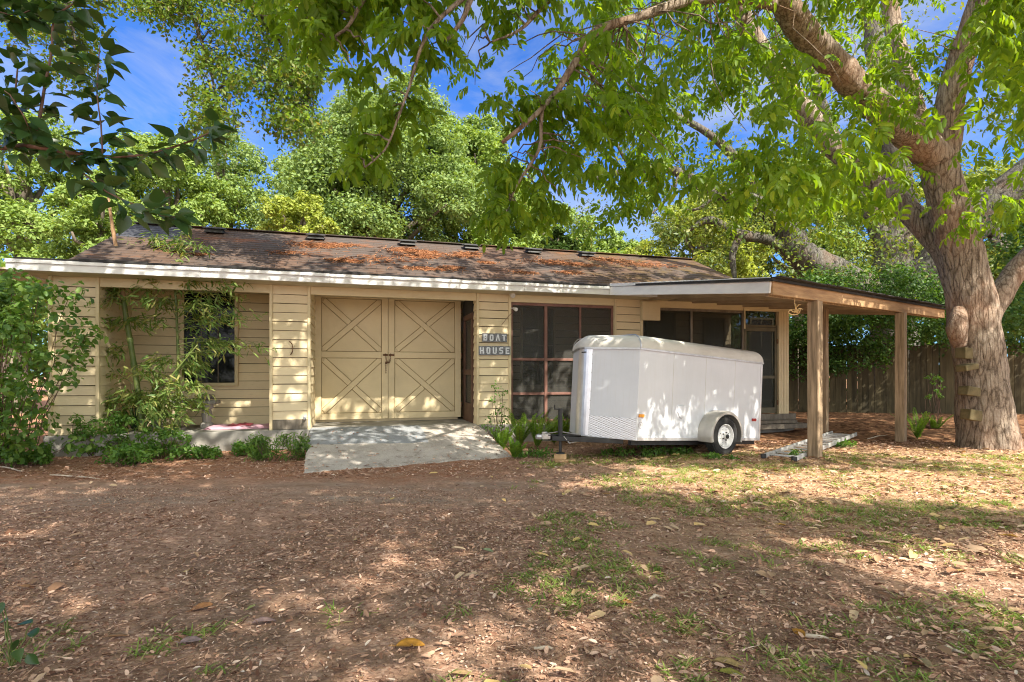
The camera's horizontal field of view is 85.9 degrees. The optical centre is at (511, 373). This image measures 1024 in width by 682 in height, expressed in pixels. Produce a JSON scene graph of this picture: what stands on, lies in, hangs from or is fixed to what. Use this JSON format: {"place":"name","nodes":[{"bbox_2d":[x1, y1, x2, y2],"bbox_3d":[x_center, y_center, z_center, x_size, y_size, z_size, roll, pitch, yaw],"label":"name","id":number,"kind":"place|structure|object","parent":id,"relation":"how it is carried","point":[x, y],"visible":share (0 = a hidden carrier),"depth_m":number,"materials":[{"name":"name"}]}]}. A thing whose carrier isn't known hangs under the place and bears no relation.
{"place":"outdoors","nodes":[
{"label":"outdoors","id":0,"kind":"place"},
{"bbox_2d":[121,404,150,430],"bbox_3d":[-5.990,0.816,8.866,0.574,0.909,0.368,0,0,-27],"label":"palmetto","id":1,"kind":"object","parent":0,"point":[134,426],"visible":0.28,"depth_m":8.81,"materials":[{"name":"green plant"}]},
{"bbox_2d":[0,376,1023,681],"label":"ground","id":2,"kind":"structure","parent":0,"point":[872,426],"depth_m":3.52,"materials":[{"name":"soil"}]},
{"bbox_2d":[0,602,39,670],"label":"seedling","id":3,"kind":"object","parent":2,"relation":"on","point":[30,658],"visible":0.93,"depth_m":2.30,"materials":[{"name":"green plant"}]},
{"bbox_2d":[0,250,47,434],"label":"backing shrub","id":4,"kind":"object","parent":2,"relation":"on","point":[2,264],"visible":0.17,"depth_m":9.29,"materials":[{"name":"green plant"}]},
{"bbox_2d":[0,441,54,467],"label":"weed","id":5,"kind":"object","parent":2,"relation":"on","point":[47,456],"visible":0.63,"depth_m":7.29,"materials":[{"name":"green plant"}]},
{"bbox_2d":[0,104,90,413],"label":"broadleaf tree","id":6,"kind":"object","parent":2,"relation":"on","point":[20,215],"visible":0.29,"depth_m":16.50,"materials":[{"name":"green plant"}]},
{"bbox_2d":[0,268,108,463],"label":"tall shrub","id":7,"kind":"object","parent":2,"relation":"on","point":[10,316],"visible":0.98,"depth_m":6.91,"materials":[{"name":"green plant"}]},
{"bbox_2d":[35,411,107,455],"bbox_3d":[-6.603,0.887,8.270,1.223,0.754,0.615,0,0,0],"label":"weed","id":8,"kind":"object","parent":2,"relation":"on","point":[95,428],"visible":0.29,"depth_m":8.08,"materials":[{"name":"green plant"}]},
{"bbox_2d":[50,474,97,478],"bbox_3d":[-5.162,1.213,6.486,0.896,0.028,0.029,0,0,20],"label":"dry stick","id":9,"kind":"object","parent":2,"relation":"on","point":[69,475],"visible":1,"depth_m":6.52,"materials":[{"name":"beige wood"}]},
{"bbox_2d":[18,179,139,258],"bbox_3d":[-11.061,-1.907,15.101,3.460,6.714,3.644,0,0,0],"label":"broadleaf tree","id":10,"kind":"object","parent":2,"relation":"on","point":[88,227],"visible":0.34,"depth_m":14.35,"materials":[{"name":"green plant"}]},
{"bbox_2d":[66,411,139,455],"bbox_3d":[-6.135,0.940,8.251,1.338,0.767,0.672,0,0,0],"label":"weed","id":11,"kind":"object","parent":2,"relation":"on","point":[118,419],"visible":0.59,"depth_m":8.09,"materials":[{"name":"green plant"}]},
{"bbox_2d":[100,633,129,637],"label":"fallen leaf","id":12,"kind":"object","parent":2,"relation":"on","point":[115,634],"visible":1,"depth_m":2.56,"materials":[{"name":"brown plant"}]},
{"bbox_2d":[0,0,239,239],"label":"dark leaved tree","id":13,"kind":"object","parent":2,"relation":"on","point":[34,134],"visible":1,"depth_m":1.84,"materials":[{"name":"green plant"}]},
{"bbox_2d":[94,441,156,467],"bbox_3d":[-5.175,1.102,7.357,1.054,0.395,0.613,0,0,0],"label":"weed","id":14,"kind":"object","parent":2,"relation":"on","point":[126,453],"visible":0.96,"depth_m":7.26,"materials":[{"name":"green plant"}]},
{"bbox_2d":[69,130,249,227],"bbox_3d":[-12.539,-3.631,19.813,5.218,10.124,5.533,0,0,40],"label":"broadleaf tree","id":15,"kind":"object","parent":2,"relation":"on","point":[201,204],"visible":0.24,"depth_m":19.33,"materials":[{"name":"green plant"}]},
{"bbox_2d":[132,427,197,460],"bbox_3d":[-4.993,1.046,7.944,1.023,0.534,0.627,0,0,0],"label":"weed","id":16,"kind":"object","parent":2,"relation":"on","point":[181,451],"visible":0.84,"depth_m":7.89,"materials":[{"name":"green plant"}]},
{"bbox_2d":[0,0,358,163],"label":"overhanging oak","id":17,"kind":"object","parent":2,"relation":"on","point":[293,79],"visible":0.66,"depth_m":7.73,"materials":[{"name":"green plant"}]},
{"bbox_2d":[83,197,276,453],"bbox_3d":[-5.226,-0.713,8.544,3.535,4.486,1.302,0,0,0],"label":"bamboo clump","id":18,"kind":"object","parent":2,"relation":"on","point":[149,405],"visible":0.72,"depth_m":8.51,"materials":[{"name":"green plant"}]},
{"bbox_2d":[174,636,202,642],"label":"fallen leaf","id":19,"kind":"object","parent":2,"relation":"on","point":[190,638],"visible":1,"depth_m":2.53,"materials":[{"name":"grey plant"}]},
{"bbox_2d":[185,602,212,611],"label":"fallen leaf","id":20,"kind":"object","parent":2,"relation":"on","point":[203,604],"visible":1,"depth_m":2.90,"materials":[{"name":"brown plant"}]},
{"bbox_2d":[188,444,222,459],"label":"weed","id":21,"kind":"object","parent":2,"relation":"on","point":[202,452],"visible":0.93,"depth_m":7.79,"materials":[{"name":"green plant"}]},
{"bbox_2d":[141,123,273,229],"bbox_3d":[-12.216,-4.477,23.256,6.360,11.810,5.257,0,0,0],"label":"broadleaf tree","id":22,"kind":"object","parent":2,"relation":"on","point":[246,156],"visible":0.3,"depth_m":22.51,"materials":[{"name":"green plant"}]},
{"bbox_2d":[229,439,258,456],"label":"weed","id":23,"kind":"object","parent":2,"relation":"on","point":[239,447],"visible":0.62,"depth_m":8.11,"materials":[{"name":"green plant"}]},
{"bbox_2d":[249,617,276,622],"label":"fallen leaf","id":24,"kind":"object","parent":2,"relation":"on","point":[261,619],"visible":1,"depth_m":2.75,"materials":[{"name":"beige plant"}]},
{"bbox_2d":[243,431,311,461],"bbox_3d":[-3.270,1.074,7.777,0.966,0.543,0.667,0,0,0],"label":"weed","id":25,"kind":"object","parent":2,"relation":"on","point":[262,451],"visible":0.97,"depth_m":7.69,"materials":[{"name":"green plant"}]},
{"bbox_2d":[256,190,339,234],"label":"broadleaf tree","id":26,"kind":"object","parent":2,"relation":"on","point":[282,217],"visible":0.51,"depth_m":18.60,"materials":[{"name":"plant"}]},
{"bbox_2d":[242,137,370,230],"bbox_3d":[-9.282,-4.949,25.577,6.803,12.755,5.762,0,0,0],"label":"broadleaf tree","id":27,"kind":"object","parent":2,"relation":"on","point":[274,163],"visible":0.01,"depth_m":24.40,"materials":[{"name":"green plant"}]},
{"bbox_2d":[243,64,494,242],"bbox_3d":[-5.035,-5.163,21.926,9.944,13.178,7.400,0,0,0],"label":"broadleaf tree","id":28,"kind":"object","parent":2,"relation":"on","point":[351,211],"visible":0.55,"depth_m":20.18,"materials":[{"name":"green plant"}]},
{"bbox_2d":[0,222,806,456],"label":"boat house","id":29,"kind":"structure","parent":2,"relation":"on","point":[364,343],"depth_m":9.94,"materials":[{"name":"wood"}]},
{"bbox_2d":[150,400,220,428],"bbox_3d":[-5.458,0.675,9.129,1.050,0.460,0.360,0,0,-16],"label":"garden bench","id":30,"kind":"object","parent":29,"relation":"on","point":[206,421],"visible":0.37,"depth_m":9.15,"materials":[{"name":"stone"}]},
{"bbox_2d":[198,394,214,399],"bbox_3d":[-5.136,0.387,9.226,0.250,0.104,0.098,0,0,-11],"label":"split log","id":31,"kind":"object","parent":30,"relation":"on","point":[211,396],"visible":0.5,"depth_m":9.20,"materials":[{"name":"grey wood"}]},
{"bbox_2d":[180,291,238,385],"bbox_3d":[-5.325,-0.668,9.694,0.912,1.765,0.085,0,0,-16],"label":"window","id":32,"kind":"structure","parent":29,"relation":"in","point":[227,373],"depth_m":9.71,"materials":[{"name":"black glass"}]},
{"bbox_2d":[203,422,268,429],"bbox_3d":[-4.548,0.863,9.230,1.069,0.079,0.550,0,0,-16],"label":"folded float","id":33,"kind":"object","parent":29,"relation":"on","point":[245,425],"visible":0.97,"depth_m":9.05,"materials":[{"name":"plastic"}]},
{"bbox_2d":[315,296,387,419],"bbox_3d":[-3.020,-0.337,10.341,1.342,2.384,0.074,0,0,-16],"label":"barn door","id":34,"kind":"structure","parent":29,"relation":"in","point":[351,338],"depth_m":10.34,"materials":[{"name":"beige paint"}]},
{"bbox_2d":[388,299,461,417],"bbox_3d":[-1.682,-0.337,10.720,1.424,2.384,0.074,0,0,-16],"label":"barn door","id":35,"kind":"structure","parent":29,"relation":"in","point":[424,336],"depth_m":10.71,"materials":[{"name":"beige paint"}]},
{"bbox_2d":[188,240,689,275],"bbox_3d":[-0.586,-2.177,10.536,9.821,0.914,1.838,0,0,-17],"label":"pine straw","id":36,"kind":"object","parent":29,"relation":"on","point":[420,253],"visible":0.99,"depth_m":10.35,"materials":[{"name":"brown plant"}]},
{"bbox_2d":[463,312,473,422],"bbox_3d":[-0.829,-0.113,10.522,0.050,2.035,0.840,0,0,-16],"label":"side door","id":37,"kind":"structure","parent":29,"relation":"in","point":[468,409],"depth_m":10.60,"materials":[{"name":"brown wood"}]},
{"bbox_2d":[482,333,506,341],"bbox_3d":[-0.309,-0.645,9.819,0.456,0.155,0.017,0,0,-16],"label":"letter sign","id":38,"kind":"object","parent":29,"relation":"attached to","point":[493,337],"visible":1,"depth_m":9.81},
{"bbox_2d":[479,346,510,354],"bbox_3d":[-0.308,-0.414,9.819,0.585,0.165,0.016,0,0,-16],"label":"letter sign","id":39,"kind":"object","parent":29,"relation":"attached to","point":[497,350],"visible":1,"depth_m":9.82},
{"bbox_2d":[520,307,555,386],"bbox_3d":[0.568,-0.621,12.036,0.805,1.821,0.085,0,0,-16],"label":"window","id":40,"kind":"structure","parent":29,"relation":"in","point":[531,319],"depth_m":12.03,"materials":[{"name":"black glass"}]},
{"bbox_2d":[744,327,777,412],"bbox_3d":[5.179,-0.069,11.452,0.834,1.789,0.080,0,0,-16],"label":"screen door","id":41,"kind":"structure","parent":29,"relation":"in","point":[763,341],"depth_m":11.50,"materials":[{"name":"grey"}]},
{"bbox_2d":[389,638,424,645],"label":"fallen leaf","id":42,"kind":"object","parent":2,"relation":"on","point":[409,642],"visible":1,"depth_m":2.45,"materials":[{"name":"plant"}]},
{"bbox_2d":[304,424,510,472],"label":"concrete ramp","id":43,"kind":"structure","parent":2,"relation":"on","point":[399,444],"depth_m":8.13,"materials":[{"name":"grey concrete"}]},
{"bbox_2d":[445,669,472,674],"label":"fallen leaf","id":44,"kind":"object","parent":2,"relation":"on","point":[461,671],"visible":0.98,"depth_m":2.22,"materials":[{"name":"beige plant"}]},
{"bbox_2d":[426,111,539,247],"bbox_3d":[-1.608,-4.967,24.189,5.425,12.797,5.630,0,0,-22],"label":"broadleaf tree","id":45,"kind":"object","parent":2,"relation":"on","point":[488,141],"visible":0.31,"depth_m":23.02,"materials":[{"name":"green plant"}]},
{"bbox_2d":[481,380,509,440],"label":"sapling","id":46,"kind":"object","parent":2,"relation":"on","point":[496,413],"visible":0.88,"depth_m":8.92,"materials":[{"name":"green plant"}]},
{"bbox_2d":[488,425,516,448],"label":"sword fern","id":47,"kind":"object","parent":2,"relation":"on","point":[502,436],"visible":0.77,"depth_m":8.49,"materials":[{"name":"green plant"}]},
{"bbox_2d":[0,250,1023,393],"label":"woods","id":48,"kind":"object","parent":2,"relation":"on","point":[42,368],"visible":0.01,"depth_m":31.48,"materials":[{"name":"green plant"}]},
{"bbox_2d":[0,427,1023,681],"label":"leaf litter","id":49,"kind":"object","parent":2,"relation":"on","point":[926,653],"visible":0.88,"depth_m":3.36,"materials":[{"name":"brown plant"}]},
{"bbox_2d":[500,436,527,457],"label":"sword fern","id":50,"kind":"object","parent":2,"relation":"on","point":[516,448],"visible":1,"depth_m":7.86,"materials":[{"name":"green plant"}]},
{"bbox_2d":[505,409,543,444],"bbox_3d":[0.227,0.896,9.192,0.571,0.652,0.711,0,0,36],"label":"sword fern","id":51,"kind":"object","parent":2,"relation":"on","point":[519,433],"visible":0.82,"depth_m":9.09,"materials":[{"name":"green plant"}]},
{"bbox_2d":[518,445,555,457],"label":"weed","id":52,"kind":"object","parent":2,"relation":"on","point":[538,452],"visible":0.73,"depth_m":7.94,"materials":[{"name":"green plant"}]},
{"bbox_2d":[522,412,557,447],"bbox_3d":[0.467,0.916,9.088,0.559,0.611,0.738,0,0,35],"label":"sword fern","id":53,"kind":"object","parent":2,"relation":"on","point":[535,428],"visible":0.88,"depth_m":8.99,"materials":[{"name":"green plant"}]},
{"bbox_2d":[534,645,553,650],"bbox_3d":[0.142,1.200,2.401,0.094,0.026,0.022,0,0,7],"label":"dry stick","id":54,"kind":"object","parent":2,"relation":"on","point":[543,647],"visible":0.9,"depth_m":2.40,"materials":[{"name":"beige wood"}]},
{"bbox_2d":[541,415,566,443],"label":"sword fern","id":55,"kind":"object","parent":2,"relation":"on","point":[553,429],"visible":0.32,"depth_m":9.40,"materials":[{"name":"green plant"}]},
{"bbox_2d":[509,201,603,251],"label":"broadleaf tree","id":56,"kind":"object","parent":2,"relation":"on","point":[535,238],"visible":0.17,"depth_m":25.00,"materials":[{"name":"green plant"}]},
{"bbox_2d":[550,414,569,433],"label":"sword fern","id":57,"kind":"object","parent":2,"relation":"on","point":[566,428],"visible":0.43,"depth_m":9.95,"materials":[{"name":"green plant"}]},
{"bbox_2d":[540,226,580,250],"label":"round bush tree","id":58,"kind":"object","parent":2,"relation":"on","point":[560,237],"visible":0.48,"depth_m":18.60,"materials":[{"name":"green plant"}]},
{"bbox_2d":[552,458,575,462],"bbox_3d":[0.719,1.206,7.597,0.300,0.045,0.140,0,0,-14],"label":"timber block","id":59,"kind":"object","parent":2,"relation":"on","point":[567,460],"depth_m":7.53,"materials":[{"name":"brown wood"}]},
{"bbox_2d":[554,453,565,459],"bbox_3d":[0.669,1.145,7.627,0.170,0.075,0.130,0,0,6],"label":"timber block","id":60,"kind":"object","parent":59,"relation":"on","point":[559,456],"depth_m":7.56,"materials":[{"name":"brown wood"}]},
{"bbox_2d":[578,226,648,253],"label":"broadleaf tree","id":61,"kind":"object","parent":2,"relation":"on","point":[605,245],"visible":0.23,"depth_m":26.15,"materials":[{"name":"green plant"}]},
{"bbox_2d":[217,0,1023,450],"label":"pecan tree","id":62,"kind":"object","parent":2,"relation":"on","point":[943,228],"visible":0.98,"depth_m":5.44,"materials":[{"name":"green plant"}]},
{"bbox_2d":[618,599,632,602],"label":"fallen leaf","id":63,"kind":"object","parent":2,"relation":"on","point":[628,601],"visible":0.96,"depth_m":2.88,"materials":[{"name":"plant"}]},
{"bbox_2d":[600,445,653,457],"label":"weed","id":64,"kind":"object","parent":2,"relation":"on","point":[643,453],"visible":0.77,"depth_m":8.11,"materials":[{"name":"green plant"}]},
{"bbox_2d":[633,575,647,581],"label":"fallen leaf","id":65,"kind":"object","parent":2,"relation":"on","point":[642,577],"visible":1,"depth_m":3.24,"materials":[{"name":"brown plant"}]},
{"bbox_2d":[637,445,648,449],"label":"weed","id":66,"kind":"object","parent":2,"relation":"on","point":[644,446],"visible":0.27,"depth_m":8.72,"materials":[{"name":"green plant"}]},
{"bbox_2d":[535,334,763,454],"bbox_3d":[2.025,0.353,8.560,3.936,1.716,1.970,4,-2,-32],"label":"cargo trailer","id":67,"kind":"object","parent":2,"relation":"on","point":[634,389],"visible":0.98,"depth_m":7.87,"materials":[{"name":"white metal"}]},
{"bbox_2d":[648,594,664,599],"bbox_3d":[0.772,1.188,2.936,0.102,0.031,0.017,0,0,-23],"label":"dry stick","id":68,"kind":"object","parent":2,"relation":"on","point":[654,596],"visible":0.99,"depth_m":2.93,"materials":[{"name":"beige wood"}]},
{"bbox_2d":[650,445,693,455],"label":"weed","id":69,"kind":"object","parent":2,"relation":"on","point":[663,450],"visible":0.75,"depth_m":8.28,"materials":[{"name":"green plant"}]},
{"bbox_2d":[621,190,777,277],"bbox_3d":[8.371,-3.597,25.030,6.863,10.037,6.185,0,0,0],"label":"broadleaf tree","id":70,"kind":"object","parent":2,"relation":"on","point":[747,264],"visible":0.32,"depth_m":24.06,"materials":[{"name":"green plant"}]},
{"bbox_2d":[702,451,739,459],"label":"weed","id":71,"kind":"object","parent":2,"relation":"on","point":[711,455],"visible":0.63,"depth_m":7.72,"materials":[{"name":"green plant"}]},
{"bbox_2d":[705,656,742,668],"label":"fallen leaf","id":72,"kind":"object","parent":2,"relation":"on","point":[730,661],"visible":0.98,"depth_m":2.28,"materials":[{"name":"beige plant"}]},
{"bbox_2d":[713,667,742,675],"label":"fallen leaf","id":73,"kind":"object","parent":2,"relation":"on","point":[727,670],"visible":0.98,"depth_m":2.21,"materials":[{"name":"green plant"}]},
{"bbox_2d":[525,0,1023,407],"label":"live oak","id":74,"kind":"object","parent":2,"relation":"on","point":[801,251],"visible":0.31,"depth_m":16.20,"materials":[{"name":"green plant"}]},
{"bbox_2d":[610,276,945,458],"bbox_3d":[5.165,-0.160,10.393,7.202,2.960,3.404,0,0,-37],"label":"carport","id":75,"kind":"object","parent":2,"relation":"on","point":[819,303],"visible":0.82,"depth_m":8.66,"materials":[{"name":"brown wood"}]},
{"bbox_2d":[788,298,802,314],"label":"dried twigs","id":76,"kind":"object","parent":75,"relation":"hanging from","point":[796,310],"visible":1,"depth_m":7.45,"materials":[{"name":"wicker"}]},
{"bbox_2d":[788,449,806,458],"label":"weed","id":77,"kind":"object","parent":2,"relation":"on","point":[794,452],"visible":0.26,"depth_m":7.83,"materials":[{"name":"green plant"}]},
{"bbox_2d":[792,628,805,638],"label":"fallen leaf","id":78,"kind":"object","parent":2,"relation":"on","point":[799,630],"visible":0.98,"depth_m":2.56,"materials":[{"name":"orange plant"}]},
{"bbox_2d":[739,153,873,385],"bbox_3d":[14.745,-4.837,27.170,8.544,12.535,7.564,0,0,0],"label":"broadleaf tree","id":79,"kind":"object","parent":2,"relation":"on","point":[825,245],"visible":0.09,"depth_m":25.54,"materials":[{"name":"green plant"}]},
{"bbox_2d":[761,431,856,460],"bbox_3d":[4.996,1.146,9.041,0.472,0.088,3.945,0,0,42],"label":"aluminium ladder","id":80,"kind":"object","parent":2,"relation":"on","point":[835,438],"visible":0.81,"depth_m":8.68,"materials":[{"name":"silver metal"}]},
{"bbox_2d":[805,633,830,639],"bbox_3d":[1.396,1.203,2.518,0.116,0.020,0.022,0,0,15],"label":"dry stick","id":81,"kind":"object","parent":2,"relation":"on","point":[808,635],"visible":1,"depth_m":2.51,"materials":[{"name":"white wood"}]},
{"bbox_2d":[817,662,834,670],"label":"fallen leaf","id":82,"kind":"object","parent":2,"relation":"on","point":[822,667],"visible":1,"depth_m":2.25,"materials":[{"name":"plant"}]},
{"bbox_2d":[834,438,857,447],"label":"weed","id":83,"kind":"object","parent":2,"relation":"on","point":[840,444],"visible":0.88,"depth_m":9.10,"materials":[{"name":"green plant"}]},
{"bbox_2d":[789,343,1023,413],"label":"board fence","id":84,"kind":"object","parent":2,"relation":"on","point":[925,360],"visible":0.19,"depth_m":14.86,"materials":[{"name":"brown wood"}]},
{"bbox_2d":[762,198,1023,384],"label":"vines","id":85,"kind":"object","parent":84,"relation":"attached to","point":[1013,316],"visible":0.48,"depth_m":14.13,"materials":[{"name":"green plant"}]},
{"bbox_2d":[890,407,929,438],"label":"sword fern","id":86,"kind":"object","parent":2,"relation":"on","point":[920,426],"visible":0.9,"depth_m":10.19,"materials":[{"name":"green plant"}]},
{"bbox_2d":[918,657,932,671],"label":"fallen leaf","id":87,"kind":"object","parent":2,"relation":"on","point":[927,663],"visible":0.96,"depth_m":2.28,"materials":[{"name":"beige plant"}]},
{"bbox_2d":[923,373,944,426],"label":"weed","id":88,"kind":"object","parent":2,"relation":"on","point":[937,391],"visible":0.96,"depth_m":11.17,"materials":[{"name":"green plant"}]},
{"bbox_2d":[921,413,952,428],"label":"sword fern","id":89,"kind":"object","parent":2,"relation":"on","point":[933,425],"visible":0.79,"depth_m":11.16,"materials":[{"name":"green plant"}]},
{"bbox_2d":[858,155,1023,320],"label":"broadleaf tree","id":90,"kind":"object","parent":2,"relation":"on","point":[969,176],"visible":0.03,"depth_m":24.85,"materials":[{"name":"green plant"}]},
{"bbox_2d":[945,645,964,653],"bbox_3d":[1.929,1.206,2.404,0.025,0.023,0.084,0,0,-37],"label":"dry stick","id":91,"kind":"object","parent":2,"relation":"on","point":[953,650],"visible":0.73,"depth_m":2.39,"materials":[{"name":"beige wood"}]},
{"bbox_2d":[969,644,990,650],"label":"fallen leaf","id":92,"kind":"object","parent":2,"relation":"on","point":[982,646],"visible":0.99,"depth_m":2.42,"materials":[{"name":"brown plant"}]},
{"bbox_2d":[973,178,1023,345],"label":"broadleaf tree","id":93,"kind":"object","parent":2,"relation":"on","point":[995,272],"visible":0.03,"depth_m":22.21,"materials":[{"name":"green plant"}]},
{"bbox_2d":[997,534,1017,537],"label":"fallen leaf","id":94,"kind":"object","parent":2,"relation":"on","point":[1012,535],"visible":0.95,"depth_m":4.09,"materials":[{"name":"brown plant"}]},
{"bbox_2d":[1003,606,1021,612],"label":"fallen leaf","id":95,"kind":"object","parent":2,"relation":"on","point":[1014,608],"visible":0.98,"depth_m":2.81,"materials":[{"name":"beige plant"}]},
{"bbox_2d":[0,451,1023,681],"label":"grass","id":96,"kind":"structure","parent":0,"point":[619,589],"depth_m":3.67,"materials":[{"name":"green plant"}]},
{"bbox_2d":[0,0,1023,374],"label":"sky","id":97,"kind":"structure","parent":0,"point":[150,92],"materials":[{"name":"blue"}]}
]}

